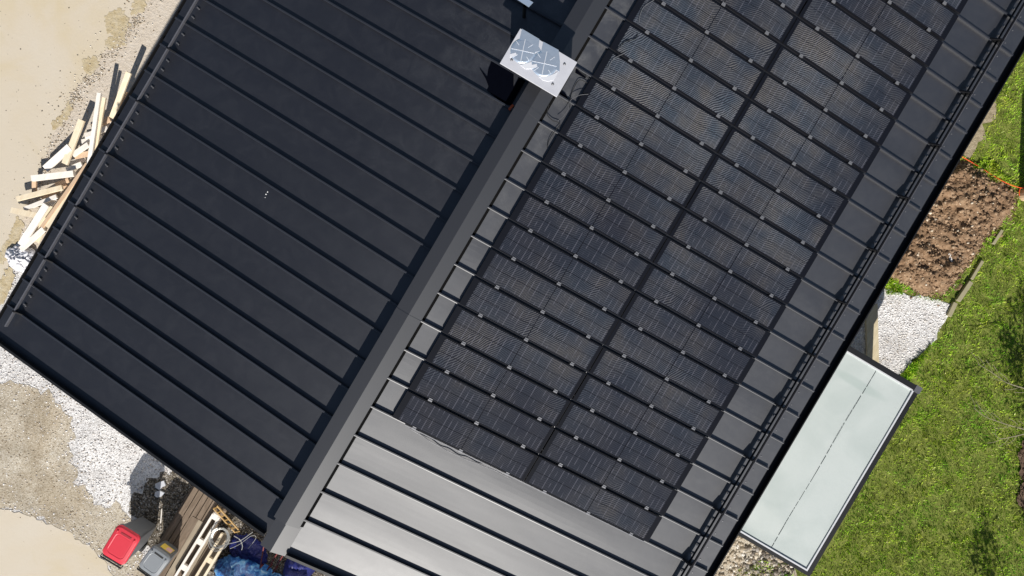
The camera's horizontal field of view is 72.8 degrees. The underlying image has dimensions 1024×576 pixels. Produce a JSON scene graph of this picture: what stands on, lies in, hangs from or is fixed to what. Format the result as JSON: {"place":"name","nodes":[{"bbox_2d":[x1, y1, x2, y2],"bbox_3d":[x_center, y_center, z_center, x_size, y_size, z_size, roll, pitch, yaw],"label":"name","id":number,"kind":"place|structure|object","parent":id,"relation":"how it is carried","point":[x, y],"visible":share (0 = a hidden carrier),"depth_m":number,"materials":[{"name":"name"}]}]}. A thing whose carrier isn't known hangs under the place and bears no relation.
{"place":"outdoors","nodes":[
{"label":"outdoors","id":0,"kind":"place"},
{"bbox_2d":[0,509,112,575],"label":"concrete path","id":1,"kind":"structure","parent":0,"point":[31,546],"depth_m":16.23,"materials":[{"name":"concrete"}]},
{"bbox_2d":[0,0,148,279],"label":"concrete yard","id":2,"kind":"structure","parent":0,"point":[49,38],"depth_m":16.11,"materials":[{"name":"concrete"}]},
{"bbox_2d":[0,216,24,263],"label":"dirt patch","id":3,"kind":"object","parent":2,"relation":"on","point":[14,236],"visible":0.96,"depth_m":16.14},
{"bbox_2d":[5,244,34,272],"bbox_3d":[-11.354,-0.684,16.005,0.854,0.268,0.657,30,90,-1],"label":"plastic sheet","id":4,"kind":"object","parent":2,"relation":"on","point":[18,259],"visible":0.78,"depth_m":15.99,"materials":[{"name":"plastic"}]},
{"bbox_2d":[19,227,45,251],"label":"timber","id":5,"kind":"object","parent":4,"relation":"on","point":[34,237],"visible":1,"depth_m":15.90,"materials":[{"name":"wood"}]},
{"bbox_2d":[18,203,49,246],"bbox_3d":[-10.932,-1.442,15.875,0.153,0.194,1.143,37,90,-1],"label":"timber","id":6,"kind":"object","parent":5,"relation":"on","point":[34,223],"visible":1,"depth_m":15.85,"materials":[{"name":"wood"}]},
{"bbox_2d":[35,205,52,242],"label":"timber","id":7,"kind":"object","parent":5,"relation":"on","point":[38,240],"visible":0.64,"depth_m":15.93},
{"bbox_2d":[51,101,73,129],"bbox_3d":[-10.433,-3.979,16.122,0.264,0.001,0.781,37,90,-1],"label":"dirt patch","id":8,"kind":"object","parent":2,"relation":"on","point":[66,113],"visible":1,"depth_m":16.12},
{"bbox_2d":[82,55,98,75],"bbox_3d":[-9.774,-5.186,16.116,0.419,0.001,0.423,-34,91,0],"label":"dirt patch","id":9,"kind":"object","parent":2,"relation":"on","point":[88,68],"visible":1,"depth_m":16.12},
{"bbox_2d":[104,8,131,34],"bbox_3d":[-9.159,-6.141,16.112,0.612,0.001,0.645,-25,91,0],"label":"dirt patch","id":10,"kind":"object","parent":2,"relation":"on","point":[117,18],"visible":1,"depth_m":16.11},
{"bbox_2d":[130,0,146,15],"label":"dirt patch","id":11,"kind":"object","parent":2,"relation":"on","point":[139,5],"visible":1,"depth_m":16.11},
{"bbox_2d":[0,263,171,571],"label":"gravel bed","id":12,"kind":"object","parent":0,"point":[122,457],"depth_m":16.23,"materials":[{"name":"gravel"}]},
{"bbox_2d":[0,265,14,304],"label":"dirt patch","id":13,"kind":"object","parent":12,"relation":"on","point":[6,281],"visible":1,"depth_m":16.15,"materials":[{"name":"sand"}]},
{"bbox_2d":[0,375,144,575],"bbox_3d":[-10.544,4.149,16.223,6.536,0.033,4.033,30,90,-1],"label":"sandy gravel","id":14,"kind":"structure","parent":12,"relation":"on","point":[50,463],"depth_m":16.21,"materials":[{"name":"sand"}]},
{"bbox_2d":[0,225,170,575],"bbox_3d":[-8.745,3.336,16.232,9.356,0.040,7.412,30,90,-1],"label":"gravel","id":15,"kind":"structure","parent":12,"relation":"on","point":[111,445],"depth_m":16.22,"materials":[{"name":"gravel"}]},
{"bbox_2d":[100,517,155,568],"bbox_3d":[-8.601,5.669,15.719,0.596,1.100,0.859,30,90,-1],"label":"wheelie bin","id":16,"kind":"object","parent":12,"relation":"on","point":[126,542],"visible":1,"depth_m":15.20,"materials":[{"name":"red plastic"}]},
{"bbox_2d":[129,471,325,575],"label":"muddy patch","id":17,"kind":"object","parent":12,"relation":"on","point":[167,479],"visible":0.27,"depth_m":16.26,"materials":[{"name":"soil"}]},
{"bbox_2d":[137,539,177,575],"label":"wheelie bin","id":18,"kind":"object","parent":17,"relation":"on","point":[156,559],"visible":0.91,"depth_m":15.27,"materials":[{"name":"grey plastic"}]},
{"bbox_2d":[214,554,281,575],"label":"tarpaulin","id":19,"kind":"object","parent":17,"relation":"on","point":[229,565],"visible":0.94,"depth_m":15.97,"materials":[{"name":"plastic"}]},
{"bbox_2d":[229,533,267,564],"bbox_3d":[-6.174,6.184,16.130,1.033,0.335,0.708,30,90,-1],"label":"tarpaulin","id":20,"kind":"object","parent":17,"relation":"on","point":[253,552],"visible":0.86,"depth_m":16.10,"materials":[{"name":"plastic"}]},
{"bbox_2d":[283,559,314,575],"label":"tarpaulin","id":21,"kind":"object","parent":17,"relation":"on","point":[291,568],"visible":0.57,"depth_m":15.67,"materials":[{"name":"plastic"}]},
{"bbox_2d":[0,0,1023,575],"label":"house","id":22,"kind":"structure","parent":12,"relation":"on","point":[258,258],"depth_m":11.52,"materials":[{"name":"metal"}]},
{"bbox_2d":[409,428,510,478],"bbox_3d":[-0.844,2.703,11.242,1.875,0.324,0.069,29,90,-1],"label":"cable","id":23,"kind":"object","parent":22,"relation":"attached to","point":[458,455],"visible":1,"depth_m":11.24,"materials":[{"name":"metal"}]},
{"bbox_2d":[409,362,553,453],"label":"solar panel","id":24,"kind":"object","parent":22,"relation":"on","point":[431,384],"visible":1,"depth_m":11.15,"materials":[{"name":"glass"}]},
{"bbox_2d":[426,334,570,426],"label":"solar panel","id":25,"kind":"object","parent":22,"relation":"on","point":[449,355],"visible":1,"depth_m":11.15,"materials":[{"name":"glass"}]},
{"bbox_2d":[442,306,585,398],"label":"solar panel","id":26,"kind":"object","parent":22,"relation":"on","point":[468,328],"visible":1,"depth_m":11.15,"materials":[{"name":"glass"}]},
{"bbox_2d":[405,425,643,541],"bbox_3d":[0.275,3.248,11.424,4.504,0.743,0.012,29,90,-1],"label":"mounting rail","id":27,"kind":"object","parent":22,"relation":"attached to","point":[523,482],"visible":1,"depth_m":11.40,"materials":[{"name":"metal"}]},
{"bbox_2d":[393,391,537,480],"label":"solar panel","id":28,"kind":"object","parent":27,"relation":"on","point":[415,412],"visible":1,"depth_m":11.16,"materials":[{"name":"glass"}]},
{"bbox_2d":[524,456,661,541],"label":"solar panel","id":29,"kind":"object","parent":27,"relation":"attached to","point":[545,476],"visible":1,"depth_m":11.58,"materials":[{"name":"glass"}]},
{"bbox_2d":[518,0,532,17],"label":"roof vent","id":30,"kind":"object","parent":22,"relation":"on","point":[528,3],"visible":1,"depth_m":10.62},
{"bbox_2d":[459,278,602,371],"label":"solar panel","id":31,"kind":"object","parent":22,"relation":"on","point":[498,307],"visible":1,"depth_m":11.15,"materials":[{"name":"glass"}]},
{"bbox_2d":[476,249,618,343],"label":"solar panel","id":32,"kind":"object","parent":22,"relation":"on","point":[515,279],"visible":1,"depth_m":11.14,"materials":[{"name":"glass"}]},
{"bbox_2d":[493,221,634,316],"bbox_3d":[0.847,-0.279,11.167,2.387,0.416,0.508,29,90,-1],"label":"solar panel","id":33,"kind":"object","parent":22,"relation":"on","point":[546,259],"visible":1,"depth_m":11.14,"materials":[{"name":"glass"}]},
{"bbox_2d":[509,193,650,289],"bbox_3d":[1.113,-0.725,11.165,2.387,0.416,0.508,29,90,-1],"label":"solar panel","id":34,"kind":"object","parent":22,"relation":"on","point":[566,233],"visible":1,"depth_m":11.14,"materials":[{"name":"glass"}]},
{"bbox_2d":[526,164,666,261],"bbox_3d":[1.371,-1.177,11.163,2.387,0.416,0.508,29,90,-1],"label":"solar panel","id":35,"kind":"object","parent":22,"relation":"on","point":[547,185],"visible":1,"depth_m":11.14,"materials":[{"name":"glass"}]},
{"bbox_2d":[541,429,677,515],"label":"solar panel","id":36,"kind":"object","parent":22,"relation":"on","point":[589,462],"visible":1,"depth_m":11.58,"materials":[{"name":"glass"}]},
{"bbox_2d":[543,135,682,234],"bbox_3d":[1.639,-1.623,11.161,2.387,0.416,0.508,29,90,-1],"label":"solar panel","id":37,"kind":"object","parent":22,"relation":"attached to","point":[564,157],"visible":1,"depth_m":11.14,"materials":[{"name":"glass"}]},
{"bbox_2d":[556,402,692,488],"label":"solar panel","id":38,"kind":"object","parent":22,"relation":"on","point":[576,421],"visible":1,"depth_m":11.58,"materials":[{"name":"glass"}]},
{"bbox_2d":[560,107,699,207],"bbox_3d":[1.901,-2.071,11.158,2.387,0.416,0.508,29,90,-1],"label":"solar panel","id":39,"kind":"object","parent":22,"relation":"on","point":[581,129],"visible":1,"depth_m":11.13,"materials":[{"name":"glass"}]},
{"bbox_2d":[572,374,707,462],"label":"solar panel","id":40,"kind":"object","parent":22,"relation":"on","point":[624,410],"visible":1,"depth_m":11.57,"materials":[{"name":"glass"}]},
{"bbox_2d":[576,78,715,179],"bbox_3d":[2.165,-2.520,11.156,2.387,0.416,0.508,29,90,-1],"label":"solar panel","id":41,"kind":"object","parent":22,"relation":"on","point":[640,126],"visible":1,"depth_m":11.13,"materials":[{"name":"glass"}]},
{"bbox_2d":[589,347,723,435],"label":"solar panel","id":42,"kind":"object","parent":22,"relation":"on","point":[609,367],"visible":1,"depth_m":11.57,"materials":[{"name":"glass"}]},
{"bbox_2d":[593,50,731,152],"bbox_3d":[2.427,-2.969,11.154,2.387,0.416,0.508,29,90,-1],"label":"solar panel","id":43,"kind":"object","parent":22,"relation":"attached to","point":[633,83],"visible":1,"depth_m":11.13,"materials":[{"name":"glass"}]},
{"bbox_2d":[604,320,738,409],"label":"solar panel","id":44,"kind":"object","parent":22,"relation":"on","point":[624,339],"visible":1,"depth_m":11.57,"materials":[{"name":"glass"}]},
{"bbox_2d":[610,21,747,125],"bbox_3d":[2.695,-3.415,11.152,2.387,0.416,0.508,29,90,-1],"label":"solar panel","id":45,"kind":"object","parent":22,"relation":"attached to","point":[667,66],"visible":1,"depth_m":11.13,"materials":[{"name":"glass"}]},
{"bbox_2d":[621,292,754,383],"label":"solar panel","id":46,"kind":"object","parent":22,"relation":"on","point":[683,336],"visible":1,"depth_m":11.57,"materials":[{"name":"glass"}]},
{"bbox_2d":[627,0,763,97],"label":"solar panel","id":47,"kind":"object","parent":22,"relation":"attached to","point":[687,40],"visible":1,"depth_m":11.13,"materials":[{"name":"glass"}]},
{"bbox_2d":[637,265,770,356],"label":"solar panel","id":48,"kind":"object","parent":22,"relation":"on","point":[699,309],"visible":1,"depth_m":11.56,"materials":[{"name":"glass"}]},
{"bbox_2d":[657,0,779,70],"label":"solar panel","id":49,"kind":"object","parent":22,"relation":"on","point":[732,31],"visible":1,"depth_m":11.18,"materials":[{"name":"glass"}]},
{"bbox_2d":[653,238,785,330],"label":"solar panel","id":50,"kind":"object","parent":22,"relation":"on","point":[714,282],"visible":1,"depth_m":11.56,"materials":[{"name":"glass"}]},
{"bbox_2d":[669,210,801,304],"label":"solar panel","id":51,"kind":"object","parent":22,"relation":"on","point":[729,254],"visible":1,"depth_m":11.56,"materials":[{"name":"glass"}]},
{"bbox_2d":[686,183,817,278],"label":"solar panel","id":52,"kind":"object","parent":22,"relation":"on","point":[727,216],"visible":1,"depth_m":11.56,"materials":[{"name":"glass"}]},
{"bbox_2d":[717,0,796,42],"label":"solar panel","id":53,"kind":"object","parent":22,"relation":"on","point":[772,19],"visible":1,"depth_m":11.25,"materials":[{"name":"glass"}]},
{"bbox_2d":[701,155,832,251],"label":"solar panel","id":54,"kind":"object","parent":22,"relation":"on","point":[721,176],"visible":1,"depth_m":11.56,"materials":[{"name":"glass"}]},
{"bbox_2d":[717,128,848,225],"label":"solar panel","id":55,"kind":"object","parent":22,"relation":"on","point":[771,169],"visible":1,"depth_m":11.55,"materials":[{"name":"glass"}]},
{"bbox_2d":[774,0,805,15],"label":"solar panel","id":56,"kind":"object","parent":22,"relation":"on","point":[794,6],"visible":1,"depth_m":11.31,"materials":[{"name":"glass"}]},
{"bbox_2d":[734,101,863,198],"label":"solar panel","id":57,"kind":"object","parent":22,"relation":"on","point":[790,144],"visible":1,"depth_m":11.55,"materials":[{"name":"glass"}]},
{"bbox_2d":[750,73,880,172],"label":"solar panel","id":58,"kind":"object","parent":22,"relation":"on","point":[809,119],"visible":1,"depth_m":11.55,"materials":[{"name":"glass"}]},
{"bbox_2d":[766,46,894,145],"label":"solar panel","id":59,"kind":"object","parent":22,"relation":"on","point":[824,92],"visible":1,"depth_m":11.55,"materials":[{"name":"glass"}]},
{"bbox_2d":[782,18,911,119],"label":"solar panel","id":60,"kind":"object","parent":22,"relation":"on","point":[805,41],"visible":1,"depth_m":11.54,"materials":[{"name":"glass"}]},
{"bbox_2d":[798,0,926,93],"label":"solar panel","id":61,"kind":"object","parent":22,"relation":"on","point":[842,28],"visible":1,"depth_m":11.55,"materials":[{"name":"glass"}]},
{"bbox_2d":[831,0,942,66],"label":"solar panel","id":62,"kind":"object","parent":22,"relation":"on","point":[894,26],"visible":1,"depth_m":11.61,"materials":[{"name":"glass"}]},
{"bbox_2d":[886,0,957,40],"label":"solar panel","id":63,"kind":"object","parent":22,"relation":"on","point":[936,18],"visible":1,"depth_m":11.68,"materials":[{"name":"glass"}]},
{"bbox_2d":[939,0,967,13],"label":"solar panel","id":64,"kind":"object","parent":22,"relation":"attached to","point":[957,6],"visible":1,"depth_m":11.73,"materials":[{"name":"glass"}]},
{"bbox_2d":[17,0,181,249],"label":"dusty track","id":65,"kind":"structure","parent":0,"point":[147,38],"depth_m":16.14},
{"bbox_2d":[32,181,36,191],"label":"timber","id":66,"kind":"object","parent":65,"relation":"on","point":[34,186],"visible":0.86,"depth_m":15.96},
{"bbox_2d":[31,170,75,180],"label":"timber","id":67,"kind":"object","parent":66,"relation":"on","point":[56,175],"visible":0.93,"depth_m":15.81,"materials":[{"name":"wood"}]},
{"bbox_2d":[40,163,86,227],"bbox_3d":[-10.134,-2.096,15.736,0.075,0.126,1.784,37,90,-1],"label":"timber","id":68,"kind":"object","parent":67,"relation":"on","point":[57,204],"visible":0.71,"depth_m":15.71,"materials":[{"name":"wood"}]},
{"bbox_2d":[45,184,74,227],"bbox_3d":[-10.033,-2.127,15.757,0.134,0.129,1.825,35,90,-1],"label":"timber","id":69,"kind":"object","parent":68,"relation":"on","point":[50,221],"visible":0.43,"depth_m":15.75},
{"bbox_2d":[87,93,101,162],"bbox_3d":[-9.372,-3.551,15.578,0.090,0.210,1.640,12,91,-1],"label":"timber","id":70,"kind":"object","parent":69,"relation":"on","point":[95,124],"visible":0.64,"depth_m":15.55,"materials":[{"name":"wood"}]},
{"bbox_2d":[46,199,57,206],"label":"timber","id":71,"kind":"object","parent":65,"relation":"on","point":[52,203],"visible":0.43,"depth_m":16.01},
{"bbox_2d":[23,194,57,209],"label":"timber","id":72,"kind":"object","parent":71,"relation":"on","point":[41,202],"visible":1,"depth_m":15.92,"materials":[{"name":"wood"}]},
{"bbox_2d":[10,207,35,217],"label":"timber","id":73,"kind":"object","parent":72,"relation":"on","point":[23,212],"visible":1,"depth_m":15.89,"materials":[{"name":"wood"}]},
{"bbox_2d":[16,185,63,200],"bbox_3d":[-10.808,-2.170,15.899,1.067,0.061,0.110,-14,91,0],"label":"timber","id":74,"kind":"object","parent":72,"relation":"on","point":[40,193],"visible":1,"depth_m":15.87,"materials":[{"name":"wood"}]},
{"bbox_2d":[70,158,86,163],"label":"timber","id":75,"kind":"object","parent":65,"relation":"on","point":[74,161],"visible":0.79,"depth_m":16.03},
{"bbox_2d":[75,151,87,158],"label":"timber","id":76,"kind":"object","parent":75,"relation":"on","point":[83,155],"visible":0.64,"depth_m":15.93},
{"bbox_2d":[73,142,88,156],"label":"timber","id":77,"kind":"object","parent":76,"relation":"on","point":[81,149],"visible":0.86,"depth_m":15.88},
{"bbox_2d":[62,119,85,164],"bbox_3d":[-9.987,-3.323,15.814,0.140,0.171,1.088,25,90,-1],"label":"timber","id":78,"kind":"object","parent":77,"relation":"on","point":[77,131],"visible":1,"depth_m":15.79,"materials":[{"name":"wood"}]},
{"bbox_2d":[43,144,71,171],"bbox_3d":[-10.385,-2.971,15.874,0.808,0.182,0.164,-37,91,0],"label":"timber","id":79,"kind":"object","parent":78,"relation":"on","point":[53,161],"visible":1,"depth_m":15.86,"materials":[{"name":"wood"}]},
{"bbox_2d":[7,0,163,222],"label":"grit","id":80,"kind":"object","parent":65,"relation":"on","point":[117,50],"visible":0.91,"depth_m":16.12,"materials":[{"name":"stone"}]},
{"bbox_2d":[104,31,125,49],"bbox_3d":[-9.196,-5.735,16.116,0.556,0.001,0.356,-17,91,0],"label":"dirt patch","id":81,"kind":"object","parent":65,"relation":"on","point":[110,44],"visible":1,"depth_m":16.12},
{"bbox_2d":[119,91,127,107],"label":"timber","id":82,"kind":"object","parent":65,"relation":"on","point":[125,95],"visible":0.29,"depth_m":15.84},
{"bbox_2d":[109,71,131,118],"bbox_3d":[-8.836,-4.345,15.670,0.120,0.331,1.109,29,90,-1],"label":"timber","id":83,"kind":"object","parent":82,"relation":"on","point":[121,92],"visible":0.86,"depth_m":15.64,"materials":[{"name":"wood"}]},
{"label":"timber","id":84,"kind":"object","parent":65,"relation":"on","visible":0},
{"bbox_2d":[91,116,110,125],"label":"timber","id":85,"kind":"object","parent":84,"relation":"on","point":[106,120],"visible":0.43,"depth_m":15.90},
{"bbox_2d":[94,97,106,150],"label":"timber","id":86,"kind":"object","parent":85,"relation":"on","point":[101,116],"visible":0.71,"depth_m":15.61,"materials":[{"name":"wood"}]},
{"bbox_2d":[783,53,1023,575],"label":"garden ground","id":87,"kind":"structure","parent":0,"point":[953,464],"depth_m":15.23,"materials":[{"name":"plant"}]},
{"bbox_2d":[715,535,796,575],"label":"rocky patch","id":88,"kind":"object","parent":87,"relation":"on","point":[732,559],"visible":0.12,"depth_m":15.21,"materials":[{"name":"gravel"}]},
{"bbox_2d":[715,536,793,575],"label":"rubble","id":89,"kind":"object","parent":88,"relation":"on","point":[743,550],"visible":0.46,"depth_m":15.19,"materials":[{"name":"stone"}]},
{"bbox_2d":[743,544,794,575],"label":"dark rubble","id":90,"kind":"object","parent":88,"relation":"on","point":[767,556],"visible":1,"depth_m":15.19,"materials":[{"name":"stone"}]},
{"bbox_2d":[739,346,922,575],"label":"porch","id":91,"kind":"object","parent":87,"relation":"on","point":[830,460],"visible":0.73,"depth_m":13.71,"materials":[{"name":"metal"}]},
{"bbox_2d":[851,289,950,374],"bbox_3d":[7.385,1.106,15.172,4.007,0.001,2.684,15,90,-1],"label":"gravel strip","id":92,"kind":"object","parent":87,"relation":"on","point":[889,347],"visible":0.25,"depth_m":15.18,"materials":[{"name":"gravel"}]},
{"bbox_2d":[865,304,878,362],"bbox_3d":[7.844,1.068,15.130,0.260,0.050,1.440,-2,91,-1],"label":"timber board","id":93,"kind":"object","parent":92,"relation":"on","point":[871,334],"visible":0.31,"depth_m":15.11,"materials":[{"name":"wood"}]},
{"bbox_2d":[901,341,934,382],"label":"edge grass","id":94,"kind":"structure","parent":87,"relation":"on","point":[908,372],"depth_m":15.14,"materials":[{"name":"plant"}]},
{"bbox_2d":[946,302,957,316],"bbox_3d":[9.598,0.464,15.182,0.100,0.125,0.330,25,90,-1],"label":"curb stone","id":95,"kind":"object","parent":87,"relation":"on","point":[951,310],"visible":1,"depth_m":15.12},
{"bbox_2d":[891,161,1016,305],"bbox_3d":[9.090,-1.161,15.086,3.052,0.425,3.976,30,90,-1],"label":"soil heap","id":96,"kind":"object","parent":87,"relation":"on","point":[947,195],"visible":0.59,"depth_m":15.02,"materials":[{"name":"soil"}]},
{"bbox_2d":[885,278,902,294],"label":"weeds","id":97,"kind":"object","parent":96,"relation":"on","point":[893,285],"visible":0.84,"depth_m":15.14,"materials":[{"name":"green plant"}]},
{"bbox_2d":[889,159,1018,300],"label":"soil clods","id":98,"kind":"object","parent":87,"relation":"on","point":[962,210],"visible":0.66,"depth_m":15.01,"materials":[{"name":"soil"}]},
{"bbox_2d":[889,157,1019,301],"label":"soil edge grass","id":99,"kind":"structure","parent":87,"relation":"on","point":[910,290],"depth_m":15.14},
{"bbox_2d":[954,281,972,301],"bbox_3d":[9.860,0.070,15.168,0.100,0.125,0.505,34,90,-1],"label":"curb stone","id":100,"kind":"object","parent":87,"relation":"on","point":[963,291],"visible":1,"depth_m":15.11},
{"bbox_2d":[969,260,983,279],"bbox_3d":[10.143,-0.394,15.190,0.072,0.125,0.468,30,90,-1],"label":"curb stone","id":101,"kind":"object","parent":87,"relation":"on","point":[976,269],"visible":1,"depth_m":15.13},
{"bbox_2d":[959,100,995,161],"bbox_3d":[9.691,-3.081,15.155,1.111,0.001,2.788,30,90,-1],"label":"bare patch","id":102,"kind":"object","parent":87,"relation":"on","point":[972,146],"visible":0.18,"depth_m":15.16,"materials":[{"name":"soil"}]},
{"bbox_2d":[972,159,1012,182],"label":"grass tufts","id":103,"kind":"object","parent":87,"relation":"on","point":[992,169],"visible":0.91,"depth_m":15.12,"materials":[{"name":"plant"}]},
{"bbox_2d":[972,353,1023,392],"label":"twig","id":104,"kind":"object","parent":87,"relation":"on","point":[1000,378],"visible":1,"depth_m":14.37,"materials":[{"name":"wood"}]},
{"bbox_2d":[1017,441,1023,507],"bbox_3d":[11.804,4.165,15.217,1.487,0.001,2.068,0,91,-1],"label":"shrub","id":105,"kind":"object","parent":87,"relation":"on","point":[1021,473],"visible":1,"depth_m":15.21,"materials":[{"name":"green plant"}]},
{"bbox_3d":[-7.409,5.480,16.209,0.965,0.139,1.712,30,90,-1],"label":"pallet","id":106,"kind":"object","parent":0,"visible":0},
{"bbox_2d":[157,486,222,544],"bbox_3d":[-7.339,5.433,16.065,0.965,0.139,1.697,30,90,-1],"label":"pallet","id":107,"kind":"object","parent":106,"relation":"on","point":[176,514],"visible":0.09,"depth_m":15.99,"materials":[{"name":"wood"}]},
{"bbox_2d":[159,516,226,575],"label":"pallet","id":108,"kind":"object","parent":107,"relation":"on","point":[197,564],"visible":0.64,"depth_m":15.85,"materials":[{"name":"wood"}]},
{"bbox_2d":[175,512,228,575],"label":"pallet","id":109,"kind":"object","parent":108,"relation":"on","point":[209,559],"visible":0.96,"depth_m":15.66,"materials":[{"name":"wood"}]},
{"bbox_2d":[208,528,229,551],"bbox_3d":[-6.559,5.628,15.562,0.464,0.142,0.532,30,90,-1],"label":"wire coil","id":110,"kind":"object","parent":109,"relation":"on","point":[210,539],"visible":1,"depth_m":15.54,"materials":[{"name":"metal"}]},
{"bbox_2d":[213,505,239,532],"bbox_3d":[-6.412,5.213,15.604,0.122,0.162,0.790,-36,91,0],"label":"steel lattice","id":111,"kind":"object","parent":109,"relation":"on","point":[227,517],"visible":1,"depth_m":15.59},
{"bbox_2d":[161,487,226,561],"bbox_3d":[-7.241,5.409,15.920,0.945,0.139,1.682,30,90,-1],"label":"pallet","id":112,"kind":"object","parent":107,"relation":"on","point":[204,514],"visible":0.45,"depth_m":15.85,"materials":[{"name":"wood"}]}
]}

